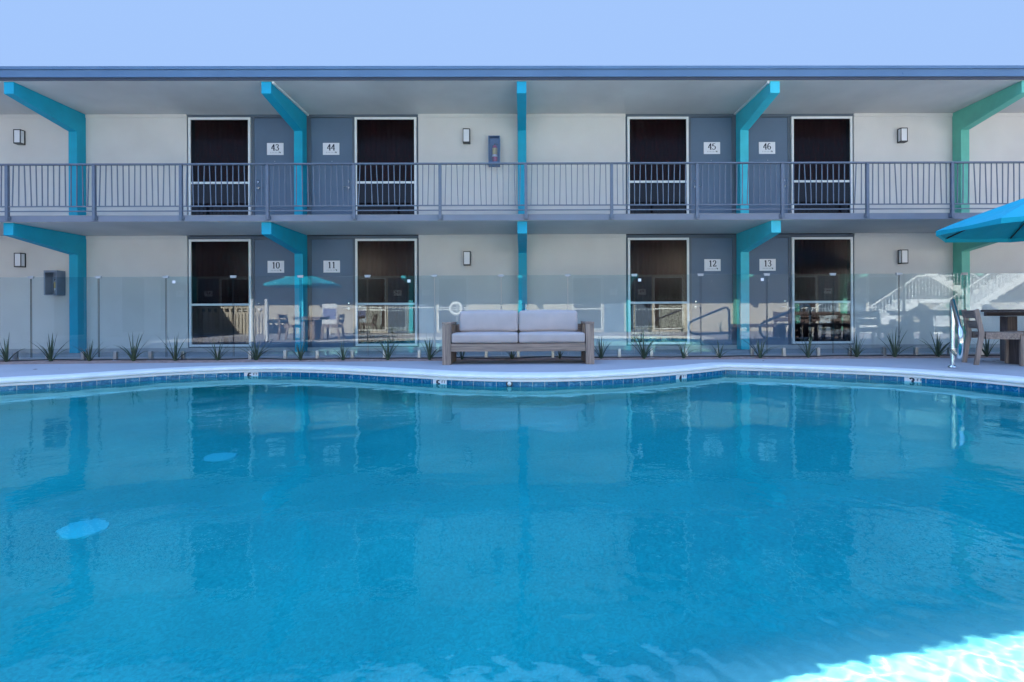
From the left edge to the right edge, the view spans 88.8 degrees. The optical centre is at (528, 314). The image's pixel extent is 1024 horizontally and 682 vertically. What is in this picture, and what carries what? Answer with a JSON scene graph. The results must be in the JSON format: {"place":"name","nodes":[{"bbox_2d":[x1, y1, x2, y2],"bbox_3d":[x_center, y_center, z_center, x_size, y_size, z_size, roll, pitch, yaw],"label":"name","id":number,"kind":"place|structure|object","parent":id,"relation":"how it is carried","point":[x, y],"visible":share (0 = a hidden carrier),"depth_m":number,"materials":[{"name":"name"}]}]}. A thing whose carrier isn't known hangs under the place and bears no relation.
{"place":"outdoors","nodes":[
{"label":"outdoors","id":0,"kind":"place"},
{"bbox_2d":[0,348,999,359],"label":"walkway","id":1,"kind":"structure","parent":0,"point":[404,354],"depth_m":9.97,"materials":[{"name":"concrete"}]},
{"bbox_2d":[0,356,999,364],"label":"planting bed","id":2,"kind":"object","parent":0,"point":[327,360],"visible":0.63,"depth_m":8.93,"materials":[{"name":"soil"}]},
{"bbox_2d":[0,338,24,361],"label":"aloe plant","id":3,"kind":"object","parent":2,"relation":"on","point":[5,353],"visible":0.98,"depth_m":8.87,"materials":[{"name":"green plant"}]},
{"bbox_2d":[13,279,30,359],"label":"glass fence panel","id":4,"kind":"object","parent":2,"relation":"on","point":[16,356],"visible":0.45,"depth_m":9.03,"materials":[{"name":"silver"}]},
{"bbox_2d":[34,332,69,360],"bbox_3d":[-8.099,0.555,8.950,0.433,0.507,0.584,0,0,8],"label":"aloe plant","id":5,"kind":"object","parent":2,"relation":"on","point":[49,354],"visible":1,"depth_m":8.87,"materials":[{"name":"green plant"}]},
{"bbox_2d":[27,276,98,360],"bbox_3d":[-8.043,0.073,9.035,1.201,1.466,0.100,0,0,0],"label":"glass fence panel","id":6,"kind":"object","parent":2,"relation":"on","point":[83,357],"visible":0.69,"depth_m":9.03,"materials":[{"name":"silver"}]},
{"bbox_2d":[74,341,101,360],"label":"aloe plant","id":7,"kind":"object","parent":2,"relation":"on","point":[88,357],"visible":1,"depth_m":8.92,"materials":[{"name":"green plant"}]},
{"bbox_2d":[115,332,144,360],"bbox_3d":[-6.746,0.542,8.956,0.492,0.520,0.645,0,0,-28],"label":"aloe plant","id":8,"kind":"object","parent":2,"relation":"on","point":[132,355],"visible":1,"depth_m":8.89,"materials":[{"name":"green plant"}]},
{"bbox_2d":[95,276,165,359],"bbox_3d":[-6.883,0.067,9.044,1.201,1.466,0.100,0,0,0],"label":"glass fence panel","id":9,"kind":"object","parent":2,"relation":"on","point":[116,354],"visible":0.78,"depth_m":9.04,"materials":[{"name":"silver"}]},
{"bbox_2d":[162,333,190,360],"bbox_3d":[-6.024,0.549,8.977,0.480,0.499,0.448,0,0,23],"label":"aloe plant","id":10,"kind":"object","parent":2,"relation":"on","point":[174,356],"visible":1,"depth_m":8.93,"materials":[{"name":"green plant"}]},
{"bbox_2d":[163,276,228,358],"bbox_3d":[-5.723,0.062,9.054,1.201,1.466,0.100,0,0,0],"label":"glass fence panel","id":11,"kind":"object","parent":2,"relation":"on","point":[182,352],"visible":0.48,"depth_m":9.04,"materials":[{"name":"silver"}]},
{"bbox_2d":[202,337,232,359],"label":"aloe plant","id":12,"kind":"object","parent":2,"relation":"on","point":[219,355],"visible":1,"depth_m":8.92,"materials":[{"name":"green plant"}]},
{"bbox_2d":[236,337,270,359],"bbox_3d":[-4.656,0.566,8.943,0.744,0.451,0.308,0,0,-10],"label":"aloe plant","id":13,"kind":"object","parent":2,"relation":"on","point":[256,356],"visible":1,"depth_m":8.92,"materials":[{"name":"green plant"}]},
{"bbox_2d":[230,275,287,359],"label":"glass fence panel","id":14,"kind":"object","parent":2,"relation":"on","point":[285,354],"visible":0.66,"depth_m":9.04,"materials":[{"name":"silver"}]},
{"bbox_2d":[289,339,307,359],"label":"aloe plant","id":15,"kind":"object","parent":2,"relation":"on","point":[300,353],"visible":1,"depth_m":8.92,"materials":[{"name":"green plant"}]},
{"bbox_2d":[297,275,353,358],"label":"glass fence panel","id":16,"kind":"object","parent":2,"relation":"on","point":[318,351],"visible":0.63,"depth_m":9.05,"materials":[{"name":"silver"}]},
{"bbox_2d":[334,342,348,359],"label":"aloe plant","id":17,"kind":"object","parent":2,"relation":"on","point":[343,357],"visible":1,"depth_m":8.90,"materials":[{"name":"green plant"}]},
{"bbox_2d":[378,334,401,359],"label":"aloe plant","id":18,"kind":"object","parent":2,"relation":"on","point":[388,355],"visible":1,"depth_m":8.91,"materials":[{"name":"green plant"}]},
{"bbox_2d":[364,275,420,357],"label":"glass fence panel","id":19,"kind":"object","parent":2,"relation":"on","point":[419,353],"visible":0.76,"depth_m":9.06,"materials":[{"name":"silver"}]},
{"bbox_2d":[419,335,440,359],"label":"aloe plant","id":20,"kind":"object","parent":2,"relation":"on","point":[429,356],"visible":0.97,"depth_m":8.91,"materials":[{"name":"green plant"}]},
{"bbox_2d":[431,275,487,357],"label":"glass fence panel","id":21,"kind":"object","parent":2,"relation":"on","point":[486,354],"visible":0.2,"depth_m":9.07,"materials":[{"name":"silver"}]},
{"bbox_2d":[0,355,999,360],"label":"drip hose","id":22,"kind":"object","parent":2,"relation":"on","point":[494,358],"visible":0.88,"depth_m":9.01,"materials":[{"name":"black"}]},
{"bbox_2d":[506,351,516,358],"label":"aloe plant","id":23,"kind":"object","parent":2,"relation":"on","point":[511,355],"visible":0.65,"depth_m":8.97,"materials":[{"name":"green plant"}]},
{"bbox_2d":[498,274,553,357],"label":"glass fence panel","id":24,"kind":"object","parent":2,"relation":"on","point":[518,352],"visible":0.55,"depth_m":9.07,"materials":[{"name":"silver"}]},
{"bbox_2d":[552,351,562,358],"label":"aloe plant","id":25,"kind":"object","parent":2,"relation":"on","point":[559,354],"visible":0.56,"depth_m":8.97,"materials":[{"name":"green plant"}]},
{"bbox_2d":[565,274,620,356],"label":"glass fence panel","id":26,"kind":"object","parent":2,"relation":"on","point":[619,350],"visible":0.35,"depth_m":9.08,"materials":[{"name":"silver"}]},
{"bbox_2d":[594,338,608,358],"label":"aloe plant","id":27,"kind":"object","parent":2,"relation":"on","point":[601,352],"visible":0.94,"depth_m":8.99,"materials":[{"name":"green plant"}]},
{"bbox_2d":[627,332,656,358],"bbox_3d":[1.918,0.487,8.942,0.691,0.550,0.589,0,0,0],"label":"aloe plant","id":28,"kind":"object","parent":2,"relation":"on","point":[644,353],"visible":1,"depth_m":8.96,"materials":[{"name":"green plant"}]},
{"bbox_2d":[631,274,700,357],"bbox_3d":[2.397,0.024,9.120,1.201,1.466,0.100,0,0,0],"label":"glass fence panel","id":29,"kind":"object","parent":2,"relation":"on","point":[651,353],"visible":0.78,"depth_m":9.09,"materials":[{"name":"silver"}]},
{"bbox_2d":[678,341,694,357],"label":"aloe plant","id":30,"kind":"object","parent":2,"relation":"on","point":[683,354],"visible":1,"depth_m":8.99,"materials":[{"name":"green plant"}]},
{"bbox_2d":[709,341,727,357],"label":"aloe plant","id":31,"kind":"object","parent":2,"relation":"on","point":[719,354],"visible":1,"depth_m":9.00,"materials":[{"name":"green plant"}]},
{"bbox_2d":[698,274,766,356],"bbox_3d":[3.557,0.018,9.129,1.201,1.466,0.100,0,0,0],"label":"glass fence panel","id":32,"kind":"object","parent":2,"relation":"on","point":[751,349],"visible":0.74,"depth_m":9.13,"materials":[{"name":"silver"}]},
{"bbox_2d":[744,333,779,357],"bbox_3d":[4.008,0.528,8.974,0.579,0.447,0.484,0,0,-34],"label":"aloe plant","id":33,"kind":"object","parent":2,"relation":"on","point":[760,354],"visible":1,"depth_m":8.96,"materials":[{"name":"green plant"}]},
{"bbox_2d":[764,273,832,355],"bbox_3d":[4.717,0.013,9.139,1.201,1.466,0.100,0,0,0],"label":"glass fence panel","id":34,"kind":"object","parent":2,"relation":"on","point":[783,352],"visible":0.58,"depth_m":9.13,"materials":[{"name":"silver"}]},
{"bbox_2d":[794,334,817,357],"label":"aloe plant","id":35,"kind":"object","parent":2,"relation":"on","point":[808,353],"visible":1,"depth_m":8.98,"materials":[{"name":"green plant"}]},
{"bbox_2d":[840,333,865,356],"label":"aloe plant","id":36,"kind":"object","parent":2,"relation":"on","point":[856,351],"visible":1,"depth_m":9.01,"materials":[{"name":"green plant"}]},
{"bbox_2d":[829,273,898,356],"bbox_3d":[5.877,0.007,9.148,1.201,1.466,0.100,0,0,0],"label":"glass fence panel","id":37,"kind":"object","parent":2,"relation":"on","point":[883,351],"visible":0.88,"depth_m":9.15,"materials":[{"name":"silver"}]},
{"bbox_2d":[880,327,915,356],"bbox_3d":[6.393,0.467,9.020,0.643,0.548,0.334,0,0,0],"label":"aloe plant","id":38,"kind":"object","parent":2,"relation":"on","point":[895,350],"visible":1,"depth_m":9.00,"materials":[{"name":"green plant"}]},
{"bbox_2d":[895,273,964,354],"bbox_3d":[7.037,0.002,9.157,1.201,1.466,0.100,0,0,0],"label":"glass fence panel","id":39,"kind":"object","parent":2,"relation":"on","point":[915,350],"visible":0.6,"depth_m":9.15,"materials":[{"name":"silver"}]},
{"bbox_2d":[920,332,957,356],"bbox_3d":[7.137,0.461,9.111,0.531,0.552,0.650,0,0,-30],"label":"aloe plant","id":40,"kind":"object","parent":2,"relation":"on","point":[938,351],"visible":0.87,"depth_m":9.01,"materials":[{"name":"green plant"}]},
{"bbox_2d":[961,272,983,354],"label":"glass fence panel","id":41,"kind":"object","parent":2,"relation":"on","point":[966,273],"visible":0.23,"depth_m":9.15,"materials":[{"name":"silver"}]},
{"bbox_2d":[973,339,999,356],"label":"aloe plant","id":42,"kind":"object","parent":2,"relation":"on","point":[986,352],"visible":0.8,"depth_m":9.00,"materials":[{"name":"green plant"}]},
{"bbox_2d":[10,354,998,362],"bbox_3d":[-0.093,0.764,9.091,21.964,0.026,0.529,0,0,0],"label":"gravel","id":43,"kind":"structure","parent":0,"point":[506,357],"depth_m":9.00,"materials":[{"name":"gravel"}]},
{"bbox_2d":[0,374,1023,681],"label":"pool water","id":44,"kind":"structure","parent":0,"point":[702,528],"depth_m":2.19,"materials":[{"name":"blue liquid"}]},
{"bbox_2d":[0,358,1023,376],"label":"pool deck","id":45,"kind":"structure","parent":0,"point":[997,366],"depth_m":8.07,"materials":[{"name":"concrete"}]},
{"bbox_2d":[0,362,1023,386],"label":"pool coping","id":46,"kind":"object","parent":45,"relation":"on","point":[1017,381],"visible":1,"depth_m":7.10,"materials":[{"name":"concrete"}]},
{"bbox_2d":[0,370,1023,391],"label":"pool tile band","id":47,"kind":"object","parent":46,"relation":"attached to","point":[611,381],"visible":0.31,"depth_m":7.09,"materials":[{"name":"tile"}]},
{"bbox_2d":[244,372,257,375],"bbox_3d":[-4.192,0.939,7.900,0.210,0.132,0.008,0,0,-8],"label":"depth marker","id":48,"kind":"object","parent":47,"relation":"attached to","point":[250,373],"visible":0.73,"depth_m":7.90,"materials":[{"name":"white tile"}]},
{"bbox_2d":[433,379,446,383],"bbox_3d":[-1.171,0.925,6.900,0.210,0.132,0.008,0,0,23],"label":"depth marker","id":49,"kind":"object","parent":47,"relation":"attached to","point":[436,381],"visible":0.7,"depth_m":6.90,"materials":[{"name":"white tile"}]},
{"bbox_2d":[676,374,686,378],"bbox_3d":[2.146,0.909,7.340,0.210,0.132,0.008,0,0,-31],"label":"depth marker","id":50,"kind":"object","parent":47,"relation":"attached to","point":[681,376],"visible":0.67,"depth_m":7.34,"materials":[{"name":"white tile"}]},
{"bbox_2d":[904,377,921,381],"bbox_3d":[5.081,0.895,6.889,0.008,0.132,0.210,0,0,-44],"label":"depth marker","id":51,"kind":"object","parent":47,"relation":"attached to","point":[912,379],"visible":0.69,"depth_m":6.90,"materials":[{"name":"white tile"}]},
{"bbox_2d":[442,310,593,364],"bbox_3d":[-0.162,0.352,8.479,2.371,0.858,0.725,0,0,0],"label":"outdoor sofa","id":52,"kind":"object","parent":45,"relation":"on","point":[504,330],"visible":1,"depth_m":8.17,"materials":[{"name":"white fabric"}]},
{"bbox_2d":[948,299,963,366],"bbox_3d":[5.628,0.262,6.880,0.110,0.958,1.204,0,0,35],"label":"pool grab rail","id":53,"kind":"object","parent":45,"relation":"on","point":[954,320],"visible":1,"depth_m":7.00,"materials":[{"name":"silver metal"}]},
{"bbox_2d":[936,198,1023,242],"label":"parasol","id":54,"kind":"object","parent":45,"relation":"on","point":[1004,223],"visible":1,"depth_m":8.50,"materials":[{"name":"teal fabric"}]},
{"bbox_2d":[961,309,1023,365],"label":"dining chair","id":55,"kind":"object","parent":45,"relation":"on","point":[981,334],"visible":1,"depth_m":7.72,"materials":[{"name":"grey wood"}]},
{"bbox_2d":[981,309,1023,360],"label":"dining table","id":56,"kind":"object","parent":45,"relation":"on","point":[1008,320],"visible":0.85,"depth_m":8.31,"materials":[{"name":"brown wood"}]},
{"bbox_2d":[1004,331,1023,363],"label":"bench","id":57,"kind":"object","parent":45,"relation":"on","point":[1013,351],"visible":0.45,"depth_m":7.84,"materials":[{"name":"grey wood"}]},
{"bbox_2d":[0,0,1023,65],"label":"sky","id":58,"kind":"structure","parent":0,"point":[32,32],"materials":[{"name":"blue"}]},
{"label":"ground","id":59,"kind":"structure","parent":0,"visible":0},
{"bbox_2d":[0,65,1023,352],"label":"motel building","id":60,"kind":"structure","parent":59,"relation":"on","point":[334,299],"depth_m":10.98,"materials":[{"name":"paint"}]},
{"bbox_2d":[0,164,4,211],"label":"railing section","id":61,"kind":"object","parent":60,"relation":"attached to","point":[1,165],"visible":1,"depth_m":9.26,"materials":[{"name":"paint"}]},
{"bbox_2d":[13,129,25,144],"bbox_3d":[-10.576,-3.680,10.857,0.144,0.294,0.114,0,0,0],"label":"wall lamp","id":62,"kind":"object","parent":60,"relation":"attached to","point":[19,137],"visible":1,"depth_m":10.81,"materials":[{"name":"white glass"}]},
{"bbox_2d":[14,253,25,267],"bbox_3d":[-10.564,-1.125,10.857,0.144,0.294,0.114,0,0,0],"label":"wall lamp","id":63,"kind":"object","parent":60,"relation":"attached to","point":[19,260],"visible":1,"depth_m":10.81,"materials":[{"name":"white metal"}]},
{"bbox_2d":[4,163,91,220],"bbox_3d":[-8.514,-2.167,9.274,1.552,1.006,0.060,0,0,0],"label":"railing section","id":64,"kind":"object","parent":60,"relation":"attached to","point":[7,206],"visible":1,"depth_m":9.27,"materials":[{"name":"paint"}]},
{"bbox_2d":[44,270,64,295],"bbox_3d":[-9.811,-0.649,10.820,0.270,0.510,0.199,0,0,0],"label":"extinguisher cabinet","id":65,"kind":"object","parent":60,"relation":"attached to","point":[50,276],"visible":1,"depth_m":10.80,"materials":[{"name":"grey metal"}]},
{"bbox_2d":[91,163,178,220],"bbox_3d":[-6.981,-2.174,9.287,1.552,1.006,0.060,0,0,0],"label":"railing section","id":66,"kind":"object","parent":60,"relation":"attached to","point":[94,193],"visible":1,"depth_m":9.28,"materials":[{"name":"paint"}]},
{"bbox_2d":[188,117,251,214],"bbox_3d":[-6.468,-2.998,10.963,1.290,2.247,0.060,0,0,0],"label":"window","id":67,"kind":"structure","parent":60,"relation":"in","point":[210,139],"depth_m":10.96,"materials":[{"name":"black glass"}]},
{"bbox_2d":[189,239,251,346],"bbox_3d":[-6.456,-0.448,10.963,1.290,2.247,0.060,0,0,0],"label":"window","id":68,"kind":"structure","parent":60,"relation":"in","point":[219,307],"depth_m":10.96,"materials":[{"name":"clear glass"}]},
{"bbox_2d":[178,163,265,219],"bbox_3d":[-5.448,-2.181,9.299,1.552,1.006,0.060,0,0,0],"label":"railing section","id":69,"kind":"object","parent":60,"relation":"attached to","point":[181,211],"visible":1,"depth_m":9.29,"materials":[{"name":"paint"}]},
{"bbox_2d":[254,118,293,214],"bbox_3d":[-5.328,-2.947,10.964,0.860,2.345,0.105,0,0,0],"label":"door","id":70,"kind":"structure","parent":60,"relation":"in","point":[273,137],"depth_m":10.98,"materials":[{"name":"paint"}]},
{"bbox_2d":[255,240,294,347],"bbox_3d":[-5.316,-0.398,10.964,0.860,2.345,0.105,0,0,0],"label":"door","id":71,"kind":"structure","parent":60,"relation":"in","point":[274,264],"depth_m":10.98,"materials":[{"name":"paint"}]},
{"bbox_2d":[265,163,351,219],"bbox_3d":[-3.915,-2.189,9.312,1.552,1.006,0.060,0,0,0],"label":"railing section","id":72,"kind":"object","parent":60,"relation":"attached to","point":[267,183],"visible":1,"depth_m":9.30,"materials":[{"name":"paint"}]},
{"bbox_2d":[311,118,351,214],"bbox_3d":[-4.138,-2.953,10.973,0.860,2.345,0.105,0,0,0],"label":"door","id":73,"kind":"structure","parent":60,"relation":"in","point":[331,138],"depth_m":10.99,"materials":[{"name":"paint"}]},
{"bbox_2d":[312,239,352,346],"bbox_3d":[-4.126,-0.403,10.973,0.860,2.345,0.105,0,0,0],"label":"door","id":74,"kind":"structure","parent":60,"relation":"in","point":[332,259],"depth_m":10.99,"materials":[{"name":"paint"}]},
{"bbox_2d":[354,117,416,214],"bbox_3d":[-2.998,-3.014,10.991,1.290,2.247,0.060,0,0,0],"label":"window","id":75,"kind":"structure","parent":60,"relation":"in","point":[377,139],"depth_m":10.98,"materials":[{"name":"black glass"}]},
{"bbox_2d":[355,239,417,345],"bbox_3d":[-2.986,-0.464,10.991,1.290,2.247,0.060,0,0,0],"label":"window","id":76,"kind":"structure","parent":60,"relation":"in","point":[386,304],"depth_m":10.98,"materials":[{"name":"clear glass"}]},
{"bbox_2d":[352,163,438,219],"bbox_3d":[-2.381,-2.196,9.324,1.552,1.006,0.060,0,0,0],"label":"railing section","id":77,"kind":"object","parent":60,"relation":"attached to","point":[354,210],"visible":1,"depth_m":9.32,"materials":[{"name":"paint"}]},
{"bbox_2d":[463,128,469,143],"bbox_3d":[-1.296,-3.724,10.932,0.144,0.294,0.114,0,0,0],"label":"wall lamp","id":78,"kind":"object","parent":60,"relation":"attached to","point":[466,135],"visible":1,"depth_m":10.88,"materials":[{"name":"white glass"}]},
{"bbox_2d":[463,251,470,265],"bbox_3d":[-1.284,-1.169,10.932,0.144,0.294,0.114,0,0,0],"label":"wall lamp","id":79,"kind":"object","parent":60,"relation":"attached to","point":[466,258],"visible":1,"depth_m":10.88,"materials":[{"name":"white metal"}]},
{"bbox_2d":[438,162,524,219],"bbox_3d":[-0.848,-2.203,9.336,1.552,1.006,0.060,0,0,0],"label":"railing section","id":80,"kind":"object","parent":60,"relation":"attached to","point":[440,215],"visible":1,"depth_m":9.33,"materials":[{"name":"paint"}]},
{"bbox_2d":[488,136,499,166],"bbox_3d":[-0.714,-3.402,10.914,0.236,0.610,0.159,0,0,0],"label":"extinguisher cabinet","id":81,"kind":"object","parent":60,"relation":"attached to","point":[493,140],"visible":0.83,"depth_m":10.98,"materials":[{"name":"metal"}]},
{"bbox_2d":[491,144,497,160],"bbox_3d":[-0.696,-3.377,10.906,0.129,0.380,0.105,0,0,31],"label":"fire extinguisher","id":82,"kind":"object","parent":81,"relation":"in","point":[494,153],"visible":0.96,"depth_m":10.87,"materials":[{"name":"red metal"}]},
{"bbox_2d":[524,162,609,218],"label":"railing section","id":83,"kind":"object","parent":60,"relation":"attached to","point":[526,215],"visible":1,"depth_m":9.34,"materials":[{"name":"paint"}]},
{"bbox_2d":[609,162,695,218],"bbox_3d":[2.218,-2.217,9.361,1.552,1.006,0.060,0,0,0],"label":"railing section","id":84,"kind":"object","parent":60,"relation":"attached to","point":[611,215],"visible":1,"depth_m":9.35,"materials":[{"name":"paint"}]},
{"bbox_2d":[627,117,688,213],"bbox_3d":[2.731,-3.041,11.038,1.290,2.247,0.060,0,0,0],"label":"window","id":85,"kind":"structure","parent":60,"relation":"in","point":[649,139],"depth_m":11.03,"materials":[{"name":"black glass"}]},
{"bbox_2d":[627,238,689,344],"bbox_3d":[2.743,-0.491,11.038,1.290,2.247,0.060,0,0,0],"label":"window","id":86,"kind":"structure","parent":60,"relation":"in","point":[658,304],"depth_m":11.03,"materials":[{"name":"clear glass"}]},
{"bbox_2d":[691,118,731,213],"bbox_3d":[3.872,-2.991,11.038,0.860,2.345,0.105,0,0,0],"label":"door","id":87,"kind":"structure","parent":60,"relation":"in","point":[711,138],"depth_m":11.06,"materials":[{"name":"paint"}]},
{"bbox_2d":[691,238,732,344],"bbox_3d":[3.884,-0.441,11.038,0.860,2.345,0.105,0,0,0],"label":"door","id":88,"kind":"structure","parent":60,"relation":"in","point":[712,293],"depth_m":11.06,"materials":[{"name":"paint"}]},
{"bbox_2d":[694,162,780,218],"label":"railing section","id":89,"kind":"object","parent":60,"relation":"attached to","point":[696,215],"visible":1,"depth_m":9.37,"materials":[{"name":"paint"}]},
{"bbox_2d":[748,118,787,212],"bbox_3d":[5.062,-2.996,11.048,0.860,2.345,0.105,0,0,0],"label":"door","id":90,"kind":"structure","parent":60,"relation":"in","point":[768,137],"depth_m":11.07,"materials":[{"name":"paint"}]},
{"bbox_2d":[749,238,788,344],"bbox_3d":[5.074,-0.446,11.048,0.860,2.345,0.105,0,0,0],"label":"door","id":91,"kind":"structure","parent":60,"relation":"in","point":[771,257],"depth_m":11.07,"materials":[{"name":"paint"}]},
{"bbox_2d":[790,116,852,212],"bbox_3d":[6.201,-3.058,11.066,1.290,2.247,0.060,0,0,0],"label":"window","id":92,"kind":"structure","parent":60,"relation":"in","point":[813,138],"depth_m":11.06,"materials":[{"name":"black glass"}]},
{"bbox_2d":[791,237,852,343],"bbox_3d":[6.213,-0.508,11.066,1.290,2.247,0.060,0,0,0],"label":"window","id":93,"kind":"structure","parent":60,"relation":"in","point":[813,259],"depth_m":11.06,"materials":[{"name":"black glass"}]},
{"bbox_2d":[779,162,866,217],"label":"railing section","id":94,"kind":"object","parent":60,"relation":"attached to","point":[782,215],"visible":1,"depth_m":9.38,"materials":[{"name":"paint"}]},
{"bbox_2d":[897,128,907,142],"bbox_3d":[7.873,-3.767,11.006,0.144,0.294,0.114,0,0,0],"label":"wall lamp","id":95,"kind":"object","parent":60,"relation":"attached to","point":[902,135],"visible":1,"depth_m":10.96,"materials":[{"name":"white glass"}]},
{"bbox_2d":[898,250,907,263],"bbox_3d":[7.886,-1.212,11.006,0.144,0.294,0.114,0,0,0],"label":"wall lamp","id":96,"kind":"object","parent":60,"relation":"attached to","point":[902,256],"visible":1,"depth_m":10.96,"materials":[{"name":"white metal"}]},
{"bbox_2d":[864,161,951,217],"bbox_3d":[6.818,-2.239,9.399,1.552,1.006,0.060,0,0,0],"label":"railing section","id":97,"kind":"object","parent":60,"relation":"attached to","point":[867,205],"visible":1,"depth_m":9.39,"materials":[{"name":"paint"}]},
{"bbox_2d":[948,161,1023,217],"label":"railing section","id":98,"kind":"object","parent":60,"relation":"attached to","point":[952,199],"visible":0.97,"depth_m":9.40,"materials":[{"name":"paint"}]}
]}

